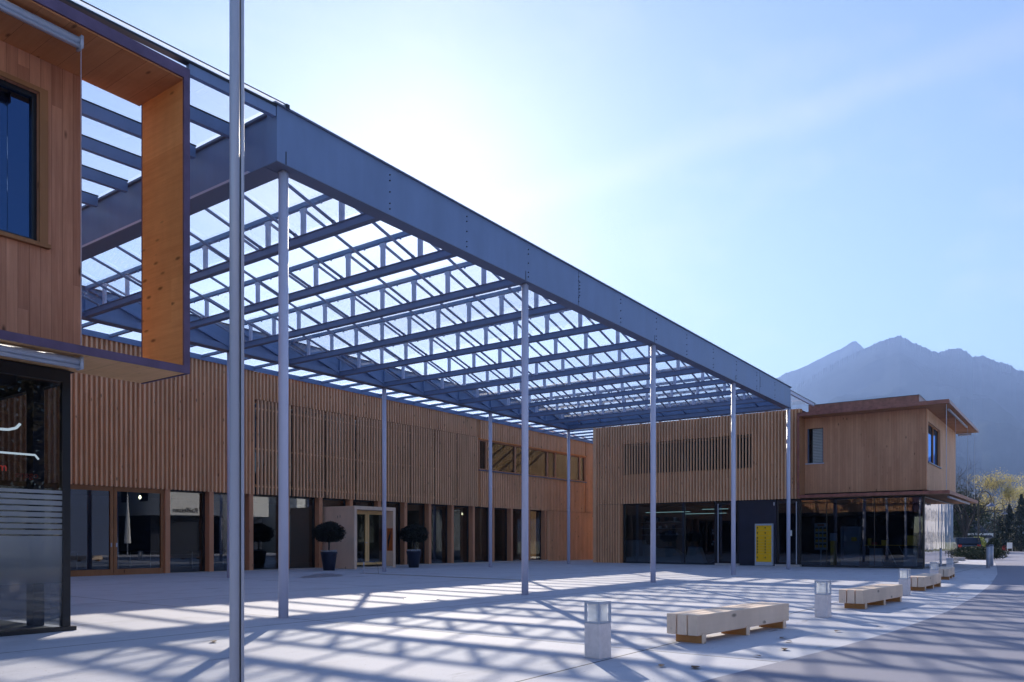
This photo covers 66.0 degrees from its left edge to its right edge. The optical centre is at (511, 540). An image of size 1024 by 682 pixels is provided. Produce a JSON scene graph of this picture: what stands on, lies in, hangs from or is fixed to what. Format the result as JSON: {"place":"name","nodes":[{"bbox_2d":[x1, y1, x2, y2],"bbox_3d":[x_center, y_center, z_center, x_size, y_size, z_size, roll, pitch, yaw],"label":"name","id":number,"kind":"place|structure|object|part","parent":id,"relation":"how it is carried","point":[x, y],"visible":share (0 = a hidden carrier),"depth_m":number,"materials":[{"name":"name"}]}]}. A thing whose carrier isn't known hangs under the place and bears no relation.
{"place":"outdoors","nodes":[
{"label":"outdoors","id":0,"kind":"place"},
{"bbox_2d":[0,560,996,681],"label":"plaza pavement","id":1,"kind":"structure","parent":0,"point":[353,625],"depth_m":11.32,"materials":[{"name":"concrete"}]},
{"bbox_2d":[0,0,189,636],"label":"corner building","id":2,"kind":"structure","parent":1,"relation":"on","point":[54,54],"depth_m":10.26,"materials":[{"name":"brown wood"}]},
{"bbox_2d":[0,70,50,249],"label":"window","id":3,"kind":"structure","parent":2,"relation":"in","point":[18,105],"depth_m":10.13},
{"bbox_2d":[229,0,243,681],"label":"flagpole","id":4,"kind":"object","parent":1,"relation":"on","point":[236,340],"visible":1,"depth_m":5.93,"materials":[{"name":"metal"}]},
{"bbox_2d":[300,573,342,577],"bbox_3d":[-6.057,1.131,25.585,1.184,0.011,3.412,0,0,0],"label":"manhole cover","id":5,"kind":"object","parent":1,"relation":"on","point":[323,575],"visible":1,"depth_m":25.59,"materials":[{"name":"grey metal"}]},
{"bbox_2d":[312,521,345,570],"bbox_3d":[-6.941,0.177,29.791,1.259,1.891,1.284,0,0,36],"label":"potted tree","id":6,"kind":"object","parent":1,"relation":"on","point":[330,532],"visible":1,"depth_m":29.55,"materials":[{"name":"green plant"}]},
{"bbox_2d":[71,334,592,576],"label":"hall building","id":7,"kind":"structure","parent":1,"relation":"on","point":[159,447],"depth_m":32.76,"materials":[{"name":"brown wood"}]},
{"bbox_2d":[71,552,89,569],"bbox_3d":[-14.688,0.735,25.732,0.800,0.730,1.400,0,0,36],"label":"table","id":8,"kind":"object","parent":7,"relation":"on","point":[76,558],"visible":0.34,"depth_m":26.02,"materials":[{"name":"metal"}]},
{"bbox_2d":[71,484,112,576],"bbox_3d":[-13.225,-0.320,24.448,0.115,2.840,1.680,0,0,36],"label":"sliding door","id":9,"kind":"structure","parent":7,"relation":"in","point":[74,573],"depth_m":24.90,"materials":[{"name":"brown wood"}]},
{"bbox_2d":[117,551,158,568],"bbox_3d":[-13.183,0.735,27.976,0.800,0.730,1.400,0,0,30],"label":"table","id":10,"kind":"object","parent":7,"relation":"on","point":[130,556],"visible":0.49,"depth_m":27.59,"materials":[{"name":"metal"}]},
{"bbox_2d":[113,486,163,574],"bbox_3d":[-12.227,-0.320,25.824,0.115,2.840,1.680,0,0,36],"label":"sliding door","id":11,"kind":"structure","parent":7,"relation":"in","point":[160,570],"depth_m":25.85,"materials":[{"name":"brown wood"}]},
{"bbox_2d":[189,550,226,569],"bbox_3d":[-11.435,0.735,30.043,0.800,0.730,1.400,0,0,42],"label":"table","id":12,"kind":"object","parent":7,"relation":"on","point":[200,556],"visible":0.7,"depth_m":29.72,"materials":[{"name":"metal"}]},
{"bbox_2d":[291,407,318,489],"bbox_3d":[-8.419,-3.665,31.544,0.080,3.210,1.657,0,0,36],"label":"window","id":13,"kind":"structure","parent":7,"relation":"in","point":[291,407],"depth_m":32.19,"materials":[{"name":"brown wood"}]},
{"bbox_2d":[321,412,346,491],"bbox_3d":[-7.446,-3.665,32.885,0.080,3.210,1.657,0,0,36],"label":"window","id":14,"kind":"structure","parent":7,"relation":"in","point":[321,412],"depth_m":32.80,"materials":[{"name":"brown wood"}]},
{"bbox_2d":[349,417,375,493],"bbox_3d":[-6.472,-3.665,34.227,0.080,3.210,1.656,0,0,36],"label":"window","id":15,"kind":"structure","parent":7,"relation":"in","point":[349,417],"depth_m":34.17,"materials":[{"name":"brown wood"}]},
{"bbox_2d":[387,528,392,550],"bbox_3d":[-5.102,-0.050,32.914,0.320,0.940,0.027,0,0,36],"label":"poster","id":16,"kind":"object","parent":7,"relation":"attached to","point":[389,539],"visible":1,"depth_m":32.90,"materials":[{"name":"orange paper"}]},
{"bbox_2d":[389,424,394,494],"bbox_3d":[-5.499,-3.665,35.568,0.080,3.210,1.657,0,0,36],"label":"window","id":17,"kind":"structure","parent":7,"relation":"in","point":[389,424],"depth_m":35.64,"materials":[{"name":"brown glass"}]},
{"bbox_2d":[409,427,417,495],"bbox_3d":[-4.525,-3.665,36.910,0.080,3.210,1.657,0,0,36],"label":"window","id":18,"kind":"structure","parent":7,"relation":"in","point":[409,427],"depth_m":36.59,"materials":[{"name":"wood"}]},
{"bbox_2d":[434,431,434,496],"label":"window","id":19,"kind":"structure","parent":7,"relation":"in","point":[434,431],"depth_m":38.00,"materials":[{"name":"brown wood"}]},
{"bbox_2d":[456,435,456,498],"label":"window","id":20,"kind":"structure","parent":7,"relation":"in","point":[456,435],"depth_m":39.33,"materials":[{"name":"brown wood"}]},
{"bbox_2d":[479,439,486,469],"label":"window","id":21,"kind":"structure","parent":7,"relation":"in","point":[482,443],"depth_m":40.49,"materials":[{"name":"brown wood"}]},
{"bbox_2d":[487,441,514,473],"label":"window","id":22,"kind":"structure","parent":7,"relation":"in","point":[503,455],"depth_m":41.89,"materials":[{"name":"brown glass"}]},
{"bbox_2d":[515,445,547,476],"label":"window","id":23,"kind":"structure","parent":7,"relation":"in","point":[537,458],"depth_m":44.33,"materials":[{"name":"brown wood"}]},
{"bbox_2d":[548,451,555,477],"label":"window","id":24,"kind":"structure","parent":7,"relation":"in","point":[551,455],"depth_m":45.74,"materials":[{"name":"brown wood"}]},
{"bbox_2d":[556,452,579,480],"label":"window","id":25,"kind":"structure","parent":7,"relation":"in","point":[561,459],"depth_m":47.06,"materials":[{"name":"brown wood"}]},
{"bbox_2d":[580,456,584,481],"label":"window","id":26,"kind":"structure","parent":7,"relation":"in","point":[582,459],"depth_m":48.57,"materials":[{"name":"brown glass"}]},
{"bbox_2d":[399,522,428,567],"bbox_3d":[-4.138,0.183,33.352,1.235,1.903,1.278,0,0,36],"label":"potted tree","id":27,"kind":"object","parent":1,"relation":"on","point":[414,533],"visible":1,"depth_m":33.11,"materials":[{"name":"green plant"}]},
{"bbox_2d":[403,597,439,599],"bbox_3d":[-1.855,1.198,16.173,0.760,0.029,0.760,0,0,36],"label":"manhole cover","id":28,"kind":"object","parent":1,"relation":"on","point":[422,598],"visible":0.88,"depth_m":16.14,"materials":[{"name":"metal"}]},
{"bbox_2d":[59,0,815,617],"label":"glass canopy","id":29,"kind":"object","parent":1,"relation":"on","point":[283,142],"visible":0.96,"depth_m":19.25,"materials":[{"name":"metal"}]},
{"bbox_2d":[364,573,517,579],"bbox_3d":[-2.489,1.163,25.516,6.800,0.070,0.260,0,0,36],"label":"drain channel","id":30,"kind":"object","parent":1,"relation":"on","point":[442,576],"visible":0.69,"depth_m":25.35,"materials":[{"name":"black metal"}]},
{"bbox_2d":[584,600,610,658],"bbox_3d":[0.883,0.910,8.113,0.196,0.580,0.196,0,0,45],"label":"bollard light","id":31,"kind":"object","parent":1,"relation":"on","point":[598,634],"visible":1,"depth_m":8.05,"materials":[{"name":"concrete"}]},
{"bbox_2d":[667,602,788,643],"bbox_3d":[2.844,1.032,10.142,0.427,0.335,2.470,0,0,43],"label":"bench","id":32,"kind":"object","parent":1,"relation":"on","point":[695,626],"visible":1,"depth_m":9.71,"materials":[{"name":"brown wood"}]},
{"bbox_2d":[755,524,773,565],"bbox_3d":[11.889,0.185,37.156,0.840,1.970,0.150,0,0,36],"label":"sign","id":33,"kind":"object","parent":1,"relation":"on","point":[764,544],"visible":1,"depth_m":37.09,"materials":[{"name":"yellow paint"}]},
{"bbox_3d":[11.717,0.810,37.234,0.361,0.372,0.065,0,0,36],"label":"locker door","id":34,"kind":"part","parent":33,"relation":"part of","materials":[{"name":"yellow paint"}]},
{"bbox_3d":[11.717,-0.135,37.234,0.361,0.182,0.065,0,0,36],"label":"locker door","id":35,"kind":"part","parent":33,"relation":"part of","materials":[{"name":"yellow paint"}]},
{"bbox_3d":[11.717,-0.355,37.234,0.361,0.242,0.065,0,0,36],"label":"locker door","id":36,"kind":"part","parent":33,"relation":"part of","materials":[{"name":"yellow paint"}]},
{"bbox_3d":[11.717,-0.600,37.234,0.361,0.232,0.065,0,0,36],"label":"locker door","id":37,"kind":"part","parent":33,"relation":"part of","materials":[{"name":"yellow paint"}]},
{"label":"locker door","id":38,"kind":"part","parent":33,"relation":"part of","materials":[{"name":"yellow paint"}]},
{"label":"locker door","id":39,"kind":"part","parent":33,"relation":"part of","materials":[{"name":"yellow paint"}]},
{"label":"locker door","id":40,"kind":"part","parent":33,"relation":"part of","materials":[{"name":"yellow paint"}]},
{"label":"locker door","id":41,"kind":"part","parent":33,"relation":"part of","materials":[{"name":"yellow paint"}]},
{"bbox_2d":[814,580,830,617],"bbox_3d":[4.889,0.910,12.391,0.196,0.580,0.196,0,0,40],"label":"bollard light","id":42,"kind":"object","parent":1,"relation":"on","point":[822,602],"visible":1,"depth_m":12.32,"materials":[{"name":"concrete"}]},
{"bbox_2d":[839,584,902,608],"bbox_3d":[6.774,1.032,14.791,0.427,0.335,2.470,0,0,41],"label":"bench","id":43,"kind":"object","parent":1,"relation":"on","point":[861,597],"visible":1,"depth_m":14.22,"materials":[{"name":"brown wood"}]},
{"bbox_2d":[899,569,910,594],"bbox_3d":[8.657,0.910,17.379,0.196,0.580,0.196,0,0,40],"label":"bollard light","id":44,"kind":"object","parent":1,"relation":"on","point":[904,577],"visible":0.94,"depth_m":17.30,"materials":[{"name":"concrete"}]},
{"bbox_2d":[910,573,940,590],"bbox_3d":[10.370,1.032,19.824,0.427,0.335,2.470,0,0,37],"label":"bench","id":45,"kind":"object","parent":1,"relation":"on","point":[922,582],"visible":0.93,"depth_m":19.03,"materials":[{"name":"brown wood"}]},
{"bbox_2d":[930,562,938,573],"bbox_3d":[12.202,0.910,22.775,0.196,0.580,0.196,0,0,40],"label":"bollard light","id":46,"kind":"object","parent":1,"relation":"on","point":[934,567],"visible":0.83,"depth_m":22.72,"materials":[{"name":"concrete"}]},
{"bbox_2d":[939,548,941,566],"bbox_3d":[18.311,0.757,33.663,0.102,0.885,0.102,0,0,36],"label":"steel bollard","id":47,"kind":"object","parent":1,"relation":"on","point":[940,557],"visible":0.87,"depth_m":33.63,"materials":[{"name":"metal"}]},
{"bbox_2d":[939,567,954,579],"bbox_3d":[13.869,1.032,25.253,0.427,0.335,2.470,0,0,33],"label":"bench","id":48,"kind":"object","parent":1,"relation":"on","point":[947,573],"visible":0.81,"depth_m":24.26,"materials":[{"name":"brown wood"}]},
{"bbox_2d":[946,558,953,566],"bbox_3d":[15.560,0.910,27.999,0.196,0.580,0.196,0,0,40],"label":"bollard light","id":49,"kind":"object","parent":1,"relation":"on","point":[949,562],"visible":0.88,"depth_m":27.94,"materials":[{"name":"concrete"}]},
{"bbox_2d":[986,546,989,567],"bbox_3d":[20.917,0.708,34.614,0.172,0.985,0.172,0,0,36],"label":"steel bollard","id":50,"kind":"object","parent":1,"relation":"on","point":[987,556],"visible":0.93,"depth_m":34.55,"materials":[{"name":"metal"}]},
{"bbox_2d":[989,545,993,565],"bbox_3d":[22.733,0.693,37.373,0.192,1.015,0.192,0,0,36],"label":"steel bollard","id":51,"kind":"object","parent":1,"relation":"on","point":[991,555],"visible":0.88,"depth_m":37.30,"materials":[{"name":"metal"}]},
{"bbox_2d":[73,0,1023,439],"label":"sky","id":52,"kind":"structure","parent":0,"point":[787,184],"materials":[{"name":"blue"}]},
{"bbox_2d":[593,394,978,568],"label":"shop building","id":53,"kind":"structure","parent":0,"point":[878,470],"depth_m":38.05,"materials":[{"name":"brown wood"}]},
{"bbox_2d":[626,540,683,561],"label":"display counter","id":54,"kind":"object","parent":53,"relation":"on","point":[637,550],"visible":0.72,"depth_m":42.03,"materials":[{"name":"black paint"}]},
{"bbox_2d":[641,513,683,553],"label":"shop shelf","id":55,"kind":"object","parent":53,"relation":"on","point":[663,540],"visible":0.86,"depth_m":43.19,"materials":[{"name":"grey paint"}]},
{"bbox_2d":[646,511,689,512],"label":"ceiling lamp","id":56,"kind":"object","parent":53,"relation":"attached to","point":[666,511],"visible":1,"depth_m":42.84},
{"bbox_2d":[628,435,751,474],"bbox_3d":[8.910,-4.270,39.904,6.850,1.620,0.060,0,0,36],"label":"window","id":57,"kind":"structure","parent":53,"relation":"in","point":[748,435],"depth_m":39.86,"materials":[{"name":"black glass"}]},
{"bbox_2d":[685,512,726,513],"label":"ceiling lamp","id":58,"kind":"object","parent":53,"relation":"attached to","point":[708,513],"visible":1,"depth_m":42.22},
{"bbox_2d":[717,501,738,562],"bbox_3d":[10.485,-0.400,38.304,1.080,3.000,0.160,0,0,36],"label":"door","id":59,"kind":"structure","parent":53,"relation":"in","point":[737,502],"depth_m":38.37,"materials":[{"name":"black metal"}]},
{"bbox_2d":[777,499,799,564],"bbox_3d":[12.824,-0.400,36.607,1.040,3.000,0.160,0,0,36],"label":"door","id":60,"kind":"structure","parent":53,"relation":"in","point":[798,500],"depth_m":36.36,"materials":[{"name":"black metal"}]},
{"bbox_2d":[805,428,823,464],"bbox_3d":[13.849,-4.310,35.993,0.820,1.640,0.250,0,0,36],"label":"window","id":61,"kind":"structure","parent":53,"relation":"in","point":[820,457],"depth_m":36.02,"materials":[{"name":"metal"}]},
{"bbox_2d":[814,523,827,564],"bbox_3d":[14.451,0.155,36.856,0.580,1.950,0.065,0,0,36],"label":"poster board","id":62,"kind":"object","parent":53,"relation":"on","point":[820,536],"visible":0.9,"depth_m":36.84,"materials":[{"name":"grey paint"}]},
{"bbox_2d":[830,533,836,564],"bbox_3d":[14.909,0.390,36.534,0.260,1.480,0.290,0,0,36],"label":"pillar box","id":63,"kind":"object","parent":53,"relation":"on","point":[833,548],"visible":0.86,"depth_m":36.44,"materials":[{"name":"yellow paint"}]},
{"bbox_2d":[841,526,861,564],"bbox_3d":[15.658,0.240,36.391,0.800,1.780,0.500,0,0,36],"label":"glass cabinet","id":64,"kind":"object","parent":53,"relation":"on","point":[851,545],"visible":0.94,"depth_m":36.45,"materials":[{"name":"glass"}]},
{"bbox_2d":[864,545,918,565],"bbox_3d":[17.073,0.660,35.489,2.150,0.940,0.500,0,0,36],"label":"table","id":65,"kind":"object","parent":53,"relation":"on","point":[909,557],"depth_m":35.28,"materials":[{"name":"yellow paint"}]},
{"bbox_2d":[881,540,888,544],"bbox_3d":[16.855,0.080,35.615,0.250,0.220,0.250,0,0,36],"label":"parcel box","id":66,"kind":"object","parent":65,"relation":"on","point":[884,542],"visible":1,"depth_m":35.52,"materials":[{"name":"yellow paint"}]},
{"bbox_2d":[907,535,916,544],"bbox_3d":[17.746,-0.020,34.969,0.350,0.420,0.250,0,0,36],"label":"parcel box","id":67,"kind":"object","parent":65,"relation":"on","point":[911,539],"visible":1,"depth_m":34.88,"materials":[{"name":"yellow paint"}]},
{"bbox_2d":[928,423,941,468],"bbox_3d":[18.765,-4.215,35.113,0.210,1.770,3.640,0,0,36],"label":"window","id":68,"kind":"structure","parent":53,"relation":"in","point":[932,432],"depth_m":35.18,"materials":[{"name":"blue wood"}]},
{"bbox_2d":[724,341,862,415],"bbox_3d":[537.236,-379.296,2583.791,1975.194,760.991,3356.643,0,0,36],"label":"mountain","id":69,"kind":"structure","parent":0,"point":[793,379],"depth_m":2863.44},
{"bbox_2d":[702,550,1023,681],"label":"road","id":70,"kind":"structure","parent":0,"point":[979,637],"depth_m":8.41,"materials":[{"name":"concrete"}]},
{"bbox_2d":[791,335,1023,533],"bbox_3d":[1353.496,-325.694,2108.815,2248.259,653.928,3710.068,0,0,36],"label":"mountain","id":71,"kind":"structure","parent":0,"point":[984,394],"depth_m":2003.81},
{"bbox_2d":[959,557,994,562],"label":"pavement","id":72,"kind":"structure","parent":0,"point":[977,561],"depth_m":45.35,"materials":[{"name":"concrete"}]},
{"bbox_2d":[953,557,965,560],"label":"bench","id":73,"kind":"object","parent":72,"relation":"on","point":[959,558],"visible":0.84,"depth_m":46.70,"materials":[{"name":"concrete"}]},
{"bbox_2d":[953,537,981,555],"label":"parked car","id":74,"kind":"object","parent":72,"relation":"on","point":[959,542],"visible":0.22,"depth_m":58.54,"materials":[{"name":"paint"}]},
{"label":"rear window","id":75,"kind":"part","parent":74,"relation":"part of","materials":[{"name":"black glass"}]},
{"bbox_2d":[953,545,1008,559],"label":"hedge","id":76,"kind":"object","parent":72,"relation":"on","point":[970,554],"visible":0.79,"depth_m":49.69,"materials":[{"name":"green plant"}]},
{"bbox_2d":[979,537,985,546],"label":"flowering shrub","id":77,"kind":"object","parent":72,"relation":"on","point":[983,542],"visible":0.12,"depth_m":63.57,"materials":[{"name":"green plant"}]},
{"bbox_2d":[977,491,995,541],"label":"street lamp","id":78,"kind":"object","parent":72,"relation":"on","point":[989,505],"visible":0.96,"depth_m":58.28,"materials":[{"name":"black metal"}]},
{"bbox_2d":[985,537,1001,548],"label":"clipped bush","id":79,"kind":"object","parent":72,"relation":"on","point":[995,542],"visible":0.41,"depth_m":59.74,"materials":[{"name":"green plant"}]},
{"bbox_2d":[994,503,1006,537],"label":"street lamp","id":80,"kind":"object","parent":72,"relation":"on","point":[1003,513],"visible":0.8,"depth_m":79.12,"materials":[{"name":"black metal"}]},
{"label":"ground","id":81,"kind":"structure","parent":0,"visible":0},
{"bbox_2d":[953,489,994,539],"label":"leafy tree","id":82,"kind":"object","parent":81,"relation":"on","point":[955,524],"visible":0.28,"depth_m":78.94,"materials":[{"name":"green plant"}]},
{"bbox_2d":[961,488,1005,530],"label":"bare tree","id":83,"kind":"object","parent":81,"relation":"on","point":[990,516],"visible":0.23,"depth_m":95.00,"materials":[{"name":"brown plant"}]},
{"bbox_2d":[953,458,1022,536],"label":"bare tree","id":84,"kind":"object","parent":81,"relation":"on","point":[964,528],"visible":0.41,"depth_m":71.91,"materials":[{"name":"brown plant"}]},
{"bbox_2d":[969,467,1023,531],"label":"yellow tree","id":85,"kind":"object","parent":81,"relation":"on","point":[1007,492],"visible":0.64,"depth_m":100.65,"materials":[{"name":"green plant"}]},
{"bbox_2d":[995,516,1007,544],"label":"conifer","id":86,"kind":"object","parent":81,"relation":"on","point":[999,529],"visible":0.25,"depth_m":99.85,"materials":[{"name":"green plant"}]},
{"bbox_2d":[981,505,1022,531],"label":"leafy tree","id":87,"kind":"object","parent":81,"relation":"on","point":[999,515],"visible":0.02,"depth_m":124.02,"materials":[{"name":"green plant"}]},
{"bbox_2d":[999,504,1019,550],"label":"conifer","id":88,"kind":"object","parent":81,"relation":"on","point":[1007,525],"visible":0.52,"depth_m":91.79,"materials":[{"name":"green plant"}]},
{"bbox_2d":[1003,494,1023,551],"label":"conifer","id":89,"kind":"object","parent":81,"relation":"on","point":[1019,514],"visible":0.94,"depth_m":87.86,"materials":[{"name":"green plant"}]},
{"bbox_2d":[1006,475,1023,512],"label":"yellow tree","id":90,"kind":"object","parent":81,"relation":"on","point":[1017,489],"visible":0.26,"depth_m":106.04,"materials":[{"name":"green plant"}]},
{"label":"lawn","id":91,"kind":"structure","parent":0,"visible":0},
{"bbox_2d":[953,483,988,536],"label":"leafy tree","id":92,"kind":"object","parent":91,"relation":"on","point":[968,513],"visible":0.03,"depth_m":81.67,"materials":[{"name":"green plant"}]},
{"bbox_2d":[953,474,1000,536],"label":"bare tree","id":93,"kind":"object","parent":91,"relation":"on","point":[971,503],"visible":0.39,"depth_m":78.47,"materials":[{"name":"brown plant"}]},
{"bbox_2d":[958,471,996,508],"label":"bare tree","id":94,"kind":"object","parent":91,"relation":"on","point":[975,485],"visible":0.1,"depth_m":88.94,"materials":[{"name":"brown plant"}]},
{"bbox_2d":[967,520,992,542],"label":"house","id":95,"kind":"structure","parent":91,"relation":"on","point":[986,532],"depth_m":84.00,"materials":[{"name":"tile"}]},
{"bbox_2d":[979,509,1002,536],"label":"leafy tree","id":96,"kind":"object","parent":91,"relation":"on","point":[987,524],"visible":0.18,"depth_m":110.66,"materials":[{"name":"green plant"}]}
]}

